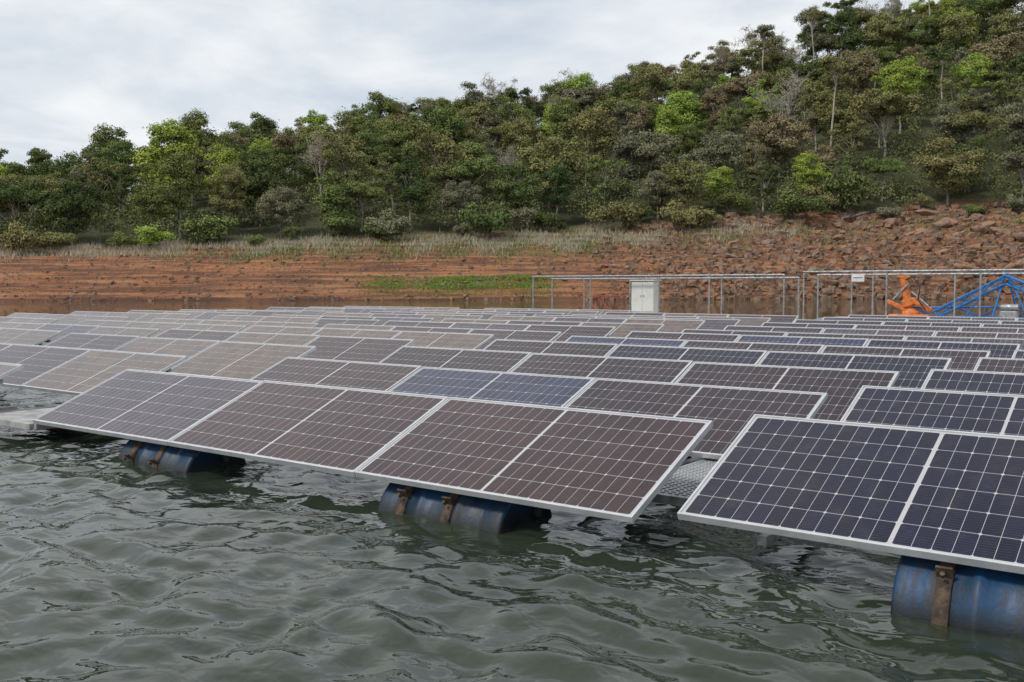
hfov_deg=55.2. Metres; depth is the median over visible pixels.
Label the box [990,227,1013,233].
boulder
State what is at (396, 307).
solar panel
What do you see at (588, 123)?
tree
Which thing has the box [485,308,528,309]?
solar panel
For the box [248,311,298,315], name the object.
solar panel
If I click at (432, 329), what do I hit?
solar panel
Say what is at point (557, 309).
solar panel
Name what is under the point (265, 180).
tree
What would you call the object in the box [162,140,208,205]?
tree
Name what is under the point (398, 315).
solar panel
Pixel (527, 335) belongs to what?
solar panel
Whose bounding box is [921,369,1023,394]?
solar panel
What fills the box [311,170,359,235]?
tree
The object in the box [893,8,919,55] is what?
tree
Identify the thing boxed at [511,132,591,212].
tree
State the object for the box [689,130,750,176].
tree
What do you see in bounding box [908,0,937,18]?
tree
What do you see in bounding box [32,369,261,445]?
solar panel
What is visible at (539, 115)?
tree
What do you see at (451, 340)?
solar panel
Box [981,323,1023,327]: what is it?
solar panel
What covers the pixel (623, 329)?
solar panel
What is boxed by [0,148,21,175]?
tree
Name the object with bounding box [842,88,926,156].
tree
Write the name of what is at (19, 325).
solar panel
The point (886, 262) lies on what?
boulder
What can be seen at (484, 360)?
solar panel
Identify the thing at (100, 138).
tree
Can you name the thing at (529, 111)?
tree
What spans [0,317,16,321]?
solar panel
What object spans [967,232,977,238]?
boulder
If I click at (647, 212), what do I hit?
shrub
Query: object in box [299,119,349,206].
tree
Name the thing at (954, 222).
boulder
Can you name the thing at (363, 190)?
tree
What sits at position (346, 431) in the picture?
solar panel
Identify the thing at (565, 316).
solar panel
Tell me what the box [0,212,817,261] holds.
dry grass
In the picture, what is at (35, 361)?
solar panel
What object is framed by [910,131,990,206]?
tree
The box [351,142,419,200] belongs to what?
tree
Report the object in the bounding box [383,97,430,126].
tree
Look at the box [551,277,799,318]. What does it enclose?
railing
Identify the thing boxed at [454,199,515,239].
shrub
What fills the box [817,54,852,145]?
tree
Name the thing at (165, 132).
tree
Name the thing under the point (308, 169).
tree
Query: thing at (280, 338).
solar panel
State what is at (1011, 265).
boulder
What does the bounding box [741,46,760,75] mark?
tree
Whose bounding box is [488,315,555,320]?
solar panel
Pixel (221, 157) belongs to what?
tree
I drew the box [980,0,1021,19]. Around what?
tree
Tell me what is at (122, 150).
tree
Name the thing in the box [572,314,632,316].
solar panel
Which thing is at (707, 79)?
tree
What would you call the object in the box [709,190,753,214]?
shrub
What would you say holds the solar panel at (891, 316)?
on the mounting rack
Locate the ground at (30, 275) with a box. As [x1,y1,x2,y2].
[0,13,1023,300]
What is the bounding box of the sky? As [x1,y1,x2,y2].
[0,0,1023,206]
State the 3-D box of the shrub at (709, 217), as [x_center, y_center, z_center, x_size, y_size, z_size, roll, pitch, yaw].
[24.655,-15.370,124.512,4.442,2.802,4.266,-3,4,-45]
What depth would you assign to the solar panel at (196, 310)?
32.55 m
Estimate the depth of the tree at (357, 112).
201.12 m
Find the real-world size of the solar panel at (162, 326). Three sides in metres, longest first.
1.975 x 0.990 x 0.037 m
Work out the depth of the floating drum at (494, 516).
5.70 m
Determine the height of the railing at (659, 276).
1.450 m
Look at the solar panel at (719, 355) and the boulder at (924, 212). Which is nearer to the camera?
the solar panel at (719, 355)
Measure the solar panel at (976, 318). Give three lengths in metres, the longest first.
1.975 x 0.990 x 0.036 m
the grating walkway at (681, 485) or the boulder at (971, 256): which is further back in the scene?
the boulder at (971, 256)
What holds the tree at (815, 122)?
on the ground at (30, 275)
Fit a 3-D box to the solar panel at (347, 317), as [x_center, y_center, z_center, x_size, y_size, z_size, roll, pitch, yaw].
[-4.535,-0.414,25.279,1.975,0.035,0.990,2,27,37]
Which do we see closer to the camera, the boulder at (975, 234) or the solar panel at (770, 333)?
the solar panel at (770, 333)
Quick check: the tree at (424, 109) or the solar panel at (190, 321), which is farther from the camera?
the tree at (424, 109)
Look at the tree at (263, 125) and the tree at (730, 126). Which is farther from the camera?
the tree at (263, 125)
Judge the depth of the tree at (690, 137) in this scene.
155.56 m
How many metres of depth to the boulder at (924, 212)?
127.88 m
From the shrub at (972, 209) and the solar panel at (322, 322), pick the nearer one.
the solar panel at (322, 322)
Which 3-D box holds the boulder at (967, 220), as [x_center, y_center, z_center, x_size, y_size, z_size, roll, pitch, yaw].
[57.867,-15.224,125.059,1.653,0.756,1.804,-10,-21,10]
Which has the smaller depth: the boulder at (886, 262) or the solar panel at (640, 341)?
the solar panel at (640, 341)
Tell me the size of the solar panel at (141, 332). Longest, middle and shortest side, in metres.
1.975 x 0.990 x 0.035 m
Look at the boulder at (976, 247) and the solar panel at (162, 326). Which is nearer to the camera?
the solar panel at (162, 326)
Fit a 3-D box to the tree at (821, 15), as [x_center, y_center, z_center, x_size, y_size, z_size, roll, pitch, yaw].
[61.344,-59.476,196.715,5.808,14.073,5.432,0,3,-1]
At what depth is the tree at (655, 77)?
176.92 m
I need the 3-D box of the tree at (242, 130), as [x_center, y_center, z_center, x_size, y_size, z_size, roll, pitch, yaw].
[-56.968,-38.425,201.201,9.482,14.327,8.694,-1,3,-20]
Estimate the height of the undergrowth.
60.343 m
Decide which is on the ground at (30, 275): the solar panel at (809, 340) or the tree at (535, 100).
the tree at (535, 100)
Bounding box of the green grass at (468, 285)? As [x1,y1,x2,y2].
[347,271,567,300]
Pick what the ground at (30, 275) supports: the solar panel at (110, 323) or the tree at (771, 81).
the tree at (771, 81)
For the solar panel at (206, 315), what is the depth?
28.79 m
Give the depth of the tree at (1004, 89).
159.32 m
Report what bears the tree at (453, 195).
on the ground at (30, 275)
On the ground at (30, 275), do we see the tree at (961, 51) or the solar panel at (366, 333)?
the tree at (961, 51)
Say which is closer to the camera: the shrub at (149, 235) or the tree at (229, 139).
the shrub at (149, 235)
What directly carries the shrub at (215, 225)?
on the ground at (30, 275)
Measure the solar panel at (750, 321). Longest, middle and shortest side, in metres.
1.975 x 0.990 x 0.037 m
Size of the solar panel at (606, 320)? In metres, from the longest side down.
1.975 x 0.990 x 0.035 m
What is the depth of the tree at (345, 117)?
179.16 m
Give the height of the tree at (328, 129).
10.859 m
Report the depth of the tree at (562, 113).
159.19 m
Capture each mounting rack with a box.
[0,379,16,410]
[757,533,784,545]
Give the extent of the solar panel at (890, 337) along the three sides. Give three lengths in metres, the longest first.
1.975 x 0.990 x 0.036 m
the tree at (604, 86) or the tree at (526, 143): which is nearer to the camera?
the tree at (526, 143)
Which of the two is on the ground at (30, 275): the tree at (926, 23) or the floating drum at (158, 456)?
the tree at (926, 23)
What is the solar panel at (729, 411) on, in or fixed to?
on the mounting rack
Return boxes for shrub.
[0,220,52,255]
[42,230,77,249]
[105,230,140,249]
[131,224,177,249]
[177,214,239,244]
[246,234,268,245]
[282,226,301,239]
[318,213,358,236]
[357,221,399,242]
[365,208,413,241]
[452,222,471,236]
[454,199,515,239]
[506,207,537,231]
[530,211,568,232]
[582,201,644,232]
[632,205,652,221]
[655,199,704,232]
[696,209,722,227]
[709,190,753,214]
[772,186,830,219]
[801,183,842,213]
[819,170,873,212]
[874,207,903,218]
[908,192,935,208]
[962,204,987,215]
[1005,192,1023,212]
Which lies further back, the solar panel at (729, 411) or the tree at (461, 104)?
the tree at (461, 104)
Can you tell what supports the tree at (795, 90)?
on the ground at (30, 275)
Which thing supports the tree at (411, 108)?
on the ground at (30, 275)
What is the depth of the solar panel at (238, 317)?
25.21 m
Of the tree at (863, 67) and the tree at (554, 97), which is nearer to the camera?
the tree at (863, 67)
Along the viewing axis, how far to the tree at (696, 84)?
176.43 m
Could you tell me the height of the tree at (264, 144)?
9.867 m
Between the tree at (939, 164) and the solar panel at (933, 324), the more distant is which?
the tree at (939, 164)
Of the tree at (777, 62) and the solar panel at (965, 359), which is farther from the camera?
the tree at (777, 62)
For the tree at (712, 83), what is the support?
on the ground at (30, 275)
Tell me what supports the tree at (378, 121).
on the ground at (30, 275)
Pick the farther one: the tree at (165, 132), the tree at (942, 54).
the tree at (942, 54)
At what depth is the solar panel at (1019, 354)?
11.32 m
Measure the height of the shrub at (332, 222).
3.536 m
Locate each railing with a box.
[532,274,784,314]
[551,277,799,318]
[802,269,1023,318]
[817,272,1023,319]
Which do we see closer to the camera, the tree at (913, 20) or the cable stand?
the cable stand
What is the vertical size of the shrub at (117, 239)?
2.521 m
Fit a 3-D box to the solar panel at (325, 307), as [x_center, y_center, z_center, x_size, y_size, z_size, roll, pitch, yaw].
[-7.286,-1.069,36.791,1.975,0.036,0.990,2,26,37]
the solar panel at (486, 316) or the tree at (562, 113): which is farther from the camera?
the tree at (562, 113)
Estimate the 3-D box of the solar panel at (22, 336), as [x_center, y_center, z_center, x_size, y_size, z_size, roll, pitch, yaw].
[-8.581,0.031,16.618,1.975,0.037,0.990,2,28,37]
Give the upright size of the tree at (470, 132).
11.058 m
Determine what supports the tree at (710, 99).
on the ground at (30, 275)
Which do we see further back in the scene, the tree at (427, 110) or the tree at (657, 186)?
the tree at (427, 110)
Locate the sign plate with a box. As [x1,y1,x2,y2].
[852,274,864,281]
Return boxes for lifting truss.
[913,271,1023,317]
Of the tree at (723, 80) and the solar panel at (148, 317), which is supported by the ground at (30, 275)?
the tree at (723, 80)
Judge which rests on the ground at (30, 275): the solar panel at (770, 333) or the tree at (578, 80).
the tree at (578, 80)
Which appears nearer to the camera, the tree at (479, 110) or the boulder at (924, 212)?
the boulder at (924, 212)
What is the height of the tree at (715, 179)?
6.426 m
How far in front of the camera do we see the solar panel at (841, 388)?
8.91 m
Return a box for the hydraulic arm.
[887,275,932,315]
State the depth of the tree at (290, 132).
166.36 m
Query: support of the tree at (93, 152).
on the ground at (30, 275)
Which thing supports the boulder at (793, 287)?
on the ground at (30, 275)
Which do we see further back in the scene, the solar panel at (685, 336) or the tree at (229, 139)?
the tree at (229, 139)
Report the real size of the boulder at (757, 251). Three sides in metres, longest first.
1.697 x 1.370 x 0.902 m
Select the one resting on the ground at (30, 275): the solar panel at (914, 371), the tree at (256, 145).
the tree at (256, 145)
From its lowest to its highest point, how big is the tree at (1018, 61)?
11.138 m
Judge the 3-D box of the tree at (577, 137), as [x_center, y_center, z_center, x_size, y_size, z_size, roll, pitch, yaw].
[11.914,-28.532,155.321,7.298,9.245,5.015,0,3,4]
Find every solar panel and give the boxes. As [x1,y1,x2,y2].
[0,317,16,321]
[0,322,45,328]
[0,328,61,344]
[0,343,12,349]
[0,344,90,387]
[0,362,23,378]
[6,313,48,317]
[8,317,57,323]
[21,349,187,395]
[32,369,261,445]
[36,324,99,345]
[42,314,87,323]
[45,333,139,350]
[68,311,109,315]
[71,316,129,324]
[75,320,132,326]
[88,326,159,336]
[104,312,147,320]
[113,337,219,367]
[123,321,186,336]
[128,310,165,312]
[134,313,191,321]
[149,318,203,323]
[155,328,238,340]
[164,311,204,318]
[167,380,448,476]
[170,341,316,379]
[177,323,246,331]
[179,309,216,311]
[194,312,248,319]
[198,320,257,329]
[209,315,266,320]
[215,310,254,315]
[225,332,319,345]
[227,309,261,310]
[240,321,318,331]
[243,325,322,334]
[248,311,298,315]
[250,357,421,390]
[260,316,320,322]
[262,310,302,311]
[266,307,304,309]
[273,314,321,317]
[296,310,344,315]
[303,307,344,310]
[303,336,414,362]
[308,307,343,307]
[312,328,401,338]
[314,318,379,327]
[320,316,374,319]
[321,312,371,316]
[321,324,395,329]
[342,308,386,312]
[344,307,381,308]
[345,306,380,307]
[355,397,712,522]
[369,311,417,313]
[369,313,424,317]
[372,317,434,324]
[379,346,531,371]
[380,306,418,307]
[382,308,423,311]
[383,320,455,327]
[388,367,595,406]
[391,326,472,332]
[391,331,493,348]
[410,310,457,312]
[417,312,469,314]
[419,307,459,310]
[422,314,483,321]
[441,318,509,323]
[448,309,494,310]
[449,322,530,329]
[457,311,509,313]
[468,313,525,319]
[468,329,561,349]
[483,339,617,355]
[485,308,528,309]
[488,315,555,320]
[494,310,545,312]
[506,320,582,325]
[508,312,564,315]
[510,353,692,382]
[525,324,615,341]
[529,309,578,310]
[534,315,596,317]
[543,310,598,314]
[553,317,626,322]
[564,336,686,346]
[565,378,827,458]
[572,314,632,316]
[577,309,630,314]
[579,322,664,336]
[596,316,664,318]
[604,312,664,315]
[607,344,767,364]
[623,319,705,331]
[625,331,740,341]
[632,315,697,318]
[663,313,728,316]
[665,318,740,329]
[675,362,898,420]
[677,414,1023,573]
[681,329,786,335]
[681,340,824,352]
[697,316,770,325]
[723,325,824,332]
[727,314,798,322]
[736,335,868,345]
[757,351,951,388]
[761,322,855,328]
[785,332,905,339]
[794,319,883,324]
[820,345,990,370]
[822,317,907,321]
[822,328,935,335]
[840,385,1023,435]
[848,315,928,318]
[854,324,960,330]
[865,339,1020,357]
[882,321,981,326]
[904,336,1023,349]
[906,319,1000,323]
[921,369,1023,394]
[928,316,1016,320]
[934,331,1023,338]
[959,326,1023,332]
[973,357,1023,372]
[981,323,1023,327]
[1000,320,1023,323]
[1012,350,1023,358]
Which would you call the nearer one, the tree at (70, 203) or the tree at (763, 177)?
the tree at (70, 203)
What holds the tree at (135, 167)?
on the ground at (30, 275)
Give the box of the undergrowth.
[0,2,1023,243]
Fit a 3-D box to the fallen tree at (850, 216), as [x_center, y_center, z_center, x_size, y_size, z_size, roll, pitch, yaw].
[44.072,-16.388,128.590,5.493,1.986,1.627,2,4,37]
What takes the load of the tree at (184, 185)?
on the ground at (30, 275)
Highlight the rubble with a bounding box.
[0,201,1023,300]
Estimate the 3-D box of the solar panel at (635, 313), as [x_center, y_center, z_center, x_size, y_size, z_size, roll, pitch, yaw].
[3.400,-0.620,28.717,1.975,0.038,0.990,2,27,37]
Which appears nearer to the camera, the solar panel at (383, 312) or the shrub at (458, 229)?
the solar panel at (383, 312)
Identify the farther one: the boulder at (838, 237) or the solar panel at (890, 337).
the boulder at (838, 237)
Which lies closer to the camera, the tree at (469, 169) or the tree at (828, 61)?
the tree at (469, 169)
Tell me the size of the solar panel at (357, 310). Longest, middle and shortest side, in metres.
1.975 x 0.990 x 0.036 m
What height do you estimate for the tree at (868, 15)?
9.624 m
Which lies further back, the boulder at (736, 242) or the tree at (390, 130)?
the tree at (390, 130)
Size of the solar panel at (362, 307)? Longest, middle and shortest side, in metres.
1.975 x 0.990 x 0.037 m
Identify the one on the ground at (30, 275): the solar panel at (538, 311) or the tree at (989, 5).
the tree at (989, 5)
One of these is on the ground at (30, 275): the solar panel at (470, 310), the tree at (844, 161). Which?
the tree at (844, 161)
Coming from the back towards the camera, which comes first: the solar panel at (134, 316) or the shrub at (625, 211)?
the shrub at (625, 211)
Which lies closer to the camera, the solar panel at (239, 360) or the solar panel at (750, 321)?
the solar panel at (239, 360)
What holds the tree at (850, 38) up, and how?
on the ground at (30, 275)
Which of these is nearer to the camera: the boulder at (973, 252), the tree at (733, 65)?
the boulder at (973, 252)
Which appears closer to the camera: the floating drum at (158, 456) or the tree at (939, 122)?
the floating drum at (158, 456)
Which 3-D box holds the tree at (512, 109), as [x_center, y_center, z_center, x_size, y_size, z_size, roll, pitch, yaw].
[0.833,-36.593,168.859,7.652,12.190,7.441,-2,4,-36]
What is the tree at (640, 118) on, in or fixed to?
on the ground at (30, 275)
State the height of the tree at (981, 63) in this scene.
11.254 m
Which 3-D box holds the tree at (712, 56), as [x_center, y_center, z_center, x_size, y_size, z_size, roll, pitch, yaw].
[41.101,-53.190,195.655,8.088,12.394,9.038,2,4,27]
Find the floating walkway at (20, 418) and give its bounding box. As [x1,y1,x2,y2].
[0,405,87,433]
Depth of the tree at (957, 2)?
206.11 m
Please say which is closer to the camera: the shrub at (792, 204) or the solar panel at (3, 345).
the solar panel at (3, 345)
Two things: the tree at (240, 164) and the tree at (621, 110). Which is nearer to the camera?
the tree at (240, 164)
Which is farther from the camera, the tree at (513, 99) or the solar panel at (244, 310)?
the tree at (513, 99)
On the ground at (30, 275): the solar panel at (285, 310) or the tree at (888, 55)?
the tree at (888, 55)
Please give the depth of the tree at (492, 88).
203.79 m
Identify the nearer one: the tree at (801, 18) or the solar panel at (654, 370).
the solar panel at (654, 370)
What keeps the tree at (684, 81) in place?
on the ground at (30, 275)
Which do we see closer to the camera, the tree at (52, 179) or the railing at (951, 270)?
the railing at (951, 270)
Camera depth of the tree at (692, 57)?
207.66 m
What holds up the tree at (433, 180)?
on the ground at (30, 275)
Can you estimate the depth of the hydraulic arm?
30.59 m
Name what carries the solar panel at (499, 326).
on the mounting rack
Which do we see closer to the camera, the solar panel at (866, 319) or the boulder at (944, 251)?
the solar panel at (866, 319)
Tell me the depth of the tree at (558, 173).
127.90 m
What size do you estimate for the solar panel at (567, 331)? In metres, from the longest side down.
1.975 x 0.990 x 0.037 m
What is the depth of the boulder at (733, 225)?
124.50 m
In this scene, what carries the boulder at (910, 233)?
on the ground at (30, 275)
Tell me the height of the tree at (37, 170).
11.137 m
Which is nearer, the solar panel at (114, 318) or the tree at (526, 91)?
the solar panel at (114, 318)
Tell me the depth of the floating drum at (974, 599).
3.97 m
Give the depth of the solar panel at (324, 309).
34.35 m
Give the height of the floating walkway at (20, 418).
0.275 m
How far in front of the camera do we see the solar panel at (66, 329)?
19.30 m
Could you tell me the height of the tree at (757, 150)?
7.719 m
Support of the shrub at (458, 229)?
on the ground at (30, 275)
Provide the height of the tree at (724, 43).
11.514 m
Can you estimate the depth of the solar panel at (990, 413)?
6.43 m
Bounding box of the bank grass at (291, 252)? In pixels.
[128,193,1023,272]
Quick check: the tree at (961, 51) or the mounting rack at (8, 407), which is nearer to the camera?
the mounting rack at (8, 407)
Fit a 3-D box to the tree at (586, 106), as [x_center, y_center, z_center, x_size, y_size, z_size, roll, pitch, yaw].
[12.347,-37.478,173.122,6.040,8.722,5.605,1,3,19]
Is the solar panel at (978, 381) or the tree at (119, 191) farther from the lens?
the tree at (119, 191)
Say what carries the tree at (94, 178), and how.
on the ground at (30, 275)
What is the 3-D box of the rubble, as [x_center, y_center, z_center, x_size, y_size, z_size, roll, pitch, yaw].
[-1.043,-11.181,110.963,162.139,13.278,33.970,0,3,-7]
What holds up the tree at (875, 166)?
on the ground at (30, 275)
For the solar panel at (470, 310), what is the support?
on the mounting rack
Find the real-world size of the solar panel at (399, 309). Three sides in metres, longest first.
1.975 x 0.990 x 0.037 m
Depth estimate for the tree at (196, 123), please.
149.18 m
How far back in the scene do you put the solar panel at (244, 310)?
34.10 m
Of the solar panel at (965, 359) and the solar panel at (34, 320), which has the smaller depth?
the solar panel at (965, 359)
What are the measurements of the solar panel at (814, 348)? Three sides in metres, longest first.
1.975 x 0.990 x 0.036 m
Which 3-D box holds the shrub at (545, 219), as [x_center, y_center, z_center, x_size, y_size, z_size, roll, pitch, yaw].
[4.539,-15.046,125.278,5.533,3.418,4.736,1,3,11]
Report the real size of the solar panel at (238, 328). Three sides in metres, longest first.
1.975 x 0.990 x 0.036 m
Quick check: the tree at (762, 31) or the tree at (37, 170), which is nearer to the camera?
the tree at (37, 170)
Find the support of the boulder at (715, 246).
on the ground at (30, 275)
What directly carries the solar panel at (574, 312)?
on the mounting rack
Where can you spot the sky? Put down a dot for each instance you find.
(68, 68)
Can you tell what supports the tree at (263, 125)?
on the ground at (30, 275)
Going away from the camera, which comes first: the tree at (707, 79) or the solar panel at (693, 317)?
the solar panel at (693, 317)
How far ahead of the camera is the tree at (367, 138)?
152.87 m
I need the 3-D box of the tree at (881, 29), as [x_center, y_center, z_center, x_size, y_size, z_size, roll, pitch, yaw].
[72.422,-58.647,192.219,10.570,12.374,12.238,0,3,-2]
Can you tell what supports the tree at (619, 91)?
on the ground at (30, 275)
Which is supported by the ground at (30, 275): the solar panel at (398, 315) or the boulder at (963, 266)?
the boulder at (963, 266)
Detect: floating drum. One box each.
[119,439,246,472]
[378,483,551,533]
[890,555,1023,637]
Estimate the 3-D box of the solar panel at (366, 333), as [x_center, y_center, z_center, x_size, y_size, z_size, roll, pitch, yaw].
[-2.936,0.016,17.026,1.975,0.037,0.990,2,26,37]
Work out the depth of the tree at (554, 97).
187.63 m
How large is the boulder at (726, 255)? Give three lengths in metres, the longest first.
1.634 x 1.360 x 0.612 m
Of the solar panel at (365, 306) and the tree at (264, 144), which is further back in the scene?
the tree at (264, 144)
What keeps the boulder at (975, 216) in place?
on the ground at (30, 275)
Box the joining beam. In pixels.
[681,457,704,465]
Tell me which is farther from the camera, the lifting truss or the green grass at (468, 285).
the green grass at (468, 285)
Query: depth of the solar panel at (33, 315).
28.02 m
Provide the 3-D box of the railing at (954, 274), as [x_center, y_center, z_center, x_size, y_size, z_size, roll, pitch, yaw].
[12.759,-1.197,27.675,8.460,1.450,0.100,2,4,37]
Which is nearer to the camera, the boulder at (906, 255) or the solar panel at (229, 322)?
the solar panel at (229, 322)
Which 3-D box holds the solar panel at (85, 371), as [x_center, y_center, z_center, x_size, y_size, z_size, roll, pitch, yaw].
[-4.741,0.365,11.339,1.975,0.037,0.990,2,27,37]
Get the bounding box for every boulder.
[702,276,715,283]
[710,245,720,251]
[723,253,736,257]
[727,240,741,244]
[728,223,738,228]
[752,248,761,254]
[762,270,772,273]
[789,284,799,289]
[808,266,817,273]
[832,234,844,240]
[882,260,892,265]
[885,218,898,225]
[901,253,910,259]
[905,231,916,235]
[914,209,937,215]
[914,227,930,235]
[934,221,954,226]
[938,249,952,254]
[939,217,958,227]
[955,264,983,277]
[962,218,971,222]
[962,253,977,260]
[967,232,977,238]
[967,243,979,250]
[968,250,976,254]
[969,213,983,220]
[970,225,987,233]
[981,220,995,226]
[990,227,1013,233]
[1002,244,1009,248]
[1003,262,1021,268]
[1012,232,1023,241]
[1016,258,1023,265]
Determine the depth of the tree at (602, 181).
129.84 m
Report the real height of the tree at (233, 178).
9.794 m
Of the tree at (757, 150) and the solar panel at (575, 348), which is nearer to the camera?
the solar panel at (575, 348)
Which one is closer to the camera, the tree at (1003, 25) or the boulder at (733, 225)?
the boulder at (733, 225)
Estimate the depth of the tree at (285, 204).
121.75 m
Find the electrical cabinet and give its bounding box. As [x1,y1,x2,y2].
[630,280,660,312]
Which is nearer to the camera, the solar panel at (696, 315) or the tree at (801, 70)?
the solar panel at (696, 315)
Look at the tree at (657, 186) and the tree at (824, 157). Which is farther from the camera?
the tree at (824, 157)
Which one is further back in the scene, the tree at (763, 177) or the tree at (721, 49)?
the tree at (721, 49)
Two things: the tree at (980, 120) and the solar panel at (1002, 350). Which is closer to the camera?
the solar panel at (1002, 350)
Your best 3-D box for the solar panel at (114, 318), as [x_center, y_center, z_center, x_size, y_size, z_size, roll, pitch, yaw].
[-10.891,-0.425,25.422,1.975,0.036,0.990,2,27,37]
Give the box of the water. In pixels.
[0,299,1023,681]
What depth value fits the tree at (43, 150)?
163.74 m
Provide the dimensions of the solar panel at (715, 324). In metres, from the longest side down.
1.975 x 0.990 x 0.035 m
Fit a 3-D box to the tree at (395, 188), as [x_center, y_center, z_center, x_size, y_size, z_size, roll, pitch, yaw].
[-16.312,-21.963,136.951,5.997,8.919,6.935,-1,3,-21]
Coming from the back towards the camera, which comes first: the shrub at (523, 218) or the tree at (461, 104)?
the tree at (461, 104)
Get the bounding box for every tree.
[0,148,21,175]
[0,164,10,176]
[0,172,60,230]
[0,178,48,223]
[0,201,29,242]
[4,162,94,229]
[26,146,53,166]
[29,148,63,170]
[29,172,69,229]
[34,176,114,245]
[45,145,132,194]
[50,165,96,201]
[74,154,119,221]
[88,122,140,207]
[91,163,140,222]
[92,139,143,208]
[124,142,158,184]
[124,179,180,226]
[130,118,203,222]
[133,154,185,181]
[152,148,209,237]
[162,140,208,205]
[178,108,226,199]
[187,135,235,174]
[198,145,247,174]
[199,163,249,235]
[202,142,244,216]
[206,128,245,174]
[208,134,249,145]
[221,120,253,138]
[230,155,296,225]
[236,111,278,150]
[239,144,296,189]
[241,137,271,170]
[248,138,288,171]
[251,126,291,170]
[253,184,309,238]
[270,131,308,190]
[280,125,318,166]
[289,132,325,200]
[294,114,318,133]
[299,109,331,133]
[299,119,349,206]
[299,128,376,184]
[303,106,358,152]
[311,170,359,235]
[318,130,379,205]
[326,127,359,141]
[343,178,386,230]
[344,104,366,119]
[349,91,402,131]
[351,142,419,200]
[354,114,406,186]
[361,118,418,168]
[373,152,413,211]
[376,118,423,164]
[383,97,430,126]
[385,111,415,117]
[387,156,434,231]
[397,101,438,123]
[404,119,476,216]
[406,103,422,115]
[411,106,480,161]
[413,97,450,113]
[415,102,439,119]
[416,150,454,196]
[425,154,496,217]
[432,140,498,198]
[437,96,495,120]
[438,180,483,225]
[449,111,496,153]
[450,102,495,140]
[460,81,503,146]
[481,71,517,96]
[481,103,507,155]
[485,157,544,224]
[487,136,519,200]
[494,87,533,121]
[494,115,547,152]
[495,93,540,142]
[500,139,542,180]
[501,87,544,118]
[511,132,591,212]
[513,105,541,123]
[520,94,546,117]
[529,135,566,160]
[534,103,565,145]
[536,97,552,119]
[538,81,581,99]
[540,163,575,220]
[545,88,587,112]
[545,95,590,149]
[547,89,579,135]
[550,84,607,112]
[558,68,584,90]
[558,71,600,115]
[560,103,618,201]
[564,133,597,185]
[572,105,598,138]
[581,154,630,220]
[589,96,643,135]
[595,82,619,127]
[604,130,645,197]
[608,70,650,86]
[608,78,641,124]
[608,100,649,139]
[620,63,668,112]
[621,129,696,174]
[625,101,674,133]
[626,61,669,77]
[626,105,651,187]
[628,81,657,121]
[632,62,678,97]
[633,170,683,219]
[650,104,685,182]
[652,90,712,151]
[656,159,714,209]
[662,79,677,102]
[666,60,707,94]
[673,123,711,168]
[681,61,716,95]
[682,51,705,98]
[686,79,707,112]
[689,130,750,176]
[691,166,738,209]
[698,87,730,132]
[700,45,739,84]
[701,79,732,109]
[701,106,741,139]
[704,71,768,127]
[706,36,739,75]
[710,73,736,103]
[713,61,739,74]
[715,40,747,77]
[723,103,781,157]
[736,48,759,107]
[736,139,770,186]
[737,24,760,70]
[739,158,781,211]
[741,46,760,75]
[741,79,794,121]
[743,112,813,180]
[745,68,817,172]
[746,24,775,88]
[748,35,787,94]
[754,84,787,114]
[755,70,809,107]
[766,47,798,71]
[773,41,806,64]
[775,55,824,112]
[777,30,789,46]
[790,151,832,194]
[793,88,841,151]
[794,5,825,63]
[795,20,836,61]
[797,78,833,134]
[801,9,829,67]
[806,144,839,181]
[813,12,838,54]
[813,63,831,86]
[814,33,839,55]
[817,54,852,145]
[817,154,855,181]
[818,48,885,96]
[818,90,867,148]
[820,61,858,110]
[822,0,857,58]
[825,5,869,71]
[826,114,871,170]
[836,5,875,27]
[836,209,869,219]
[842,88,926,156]
[854,44,898,88]
[857,0,911,64]
[857,11,873,23]
[858,10,912,64]
[860,157,910,200]
[862,89,897,147]
[871,53,932,96]
[878,0,909,17]
[882,65,923,132]
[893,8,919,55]
[894,43,939,90]
[902,8,946,53]
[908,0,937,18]
[910,49,946,79]
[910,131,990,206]
[914,3,968,29]
[922,40,956,104]
[927,12,982,63]
[928,98,984,154]
[935,77,982,114]
[937,0,975,8]
[937,0,978,59]
[945,51,995,109]
[945,109,1006,147]
[946,46,972,77]
[950,135,990,191]
[953,0,998,41]
[955,31,1023,99]
[965,88,997,117]
[979,0,1004,35]
[979,60,1023,120]
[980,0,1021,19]
[987,8,1023,80]
[992,88,1023,146]
[996,151,1023,198]
[1007,51,1023,75]
[1012,8,1023,36]
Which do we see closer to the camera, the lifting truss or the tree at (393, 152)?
the lifting truss
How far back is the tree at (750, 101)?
163.69 m
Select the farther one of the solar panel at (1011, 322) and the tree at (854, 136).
the tree at (854, 136)
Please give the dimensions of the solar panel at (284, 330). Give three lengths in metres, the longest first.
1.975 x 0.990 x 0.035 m
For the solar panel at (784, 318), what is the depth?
26.28 m
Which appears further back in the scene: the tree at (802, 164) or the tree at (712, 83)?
the tree at (712, 83)
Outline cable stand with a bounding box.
[593,295,623,309]
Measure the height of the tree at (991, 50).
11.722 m
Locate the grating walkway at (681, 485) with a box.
[651,458,718,505]
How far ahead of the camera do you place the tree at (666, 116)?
149.49 m
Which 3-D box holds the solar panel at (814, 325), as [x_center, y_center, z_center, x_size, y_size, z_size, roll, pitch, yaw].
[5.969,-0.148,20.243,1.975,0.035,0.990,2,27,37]
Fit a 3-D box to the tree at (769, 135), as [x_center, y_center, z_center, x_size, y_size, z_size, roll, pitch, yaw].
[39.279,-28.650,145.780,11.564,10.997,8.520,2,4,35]
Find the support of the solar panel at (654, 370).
on the mounting rack
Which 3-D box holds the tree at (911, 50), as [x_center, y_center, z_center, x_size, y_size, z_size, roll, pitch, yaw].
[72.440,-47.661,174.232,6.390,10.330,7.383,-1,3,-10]
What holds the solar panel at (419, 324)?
on the mounting rack
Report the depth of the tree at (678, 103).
162.29 m

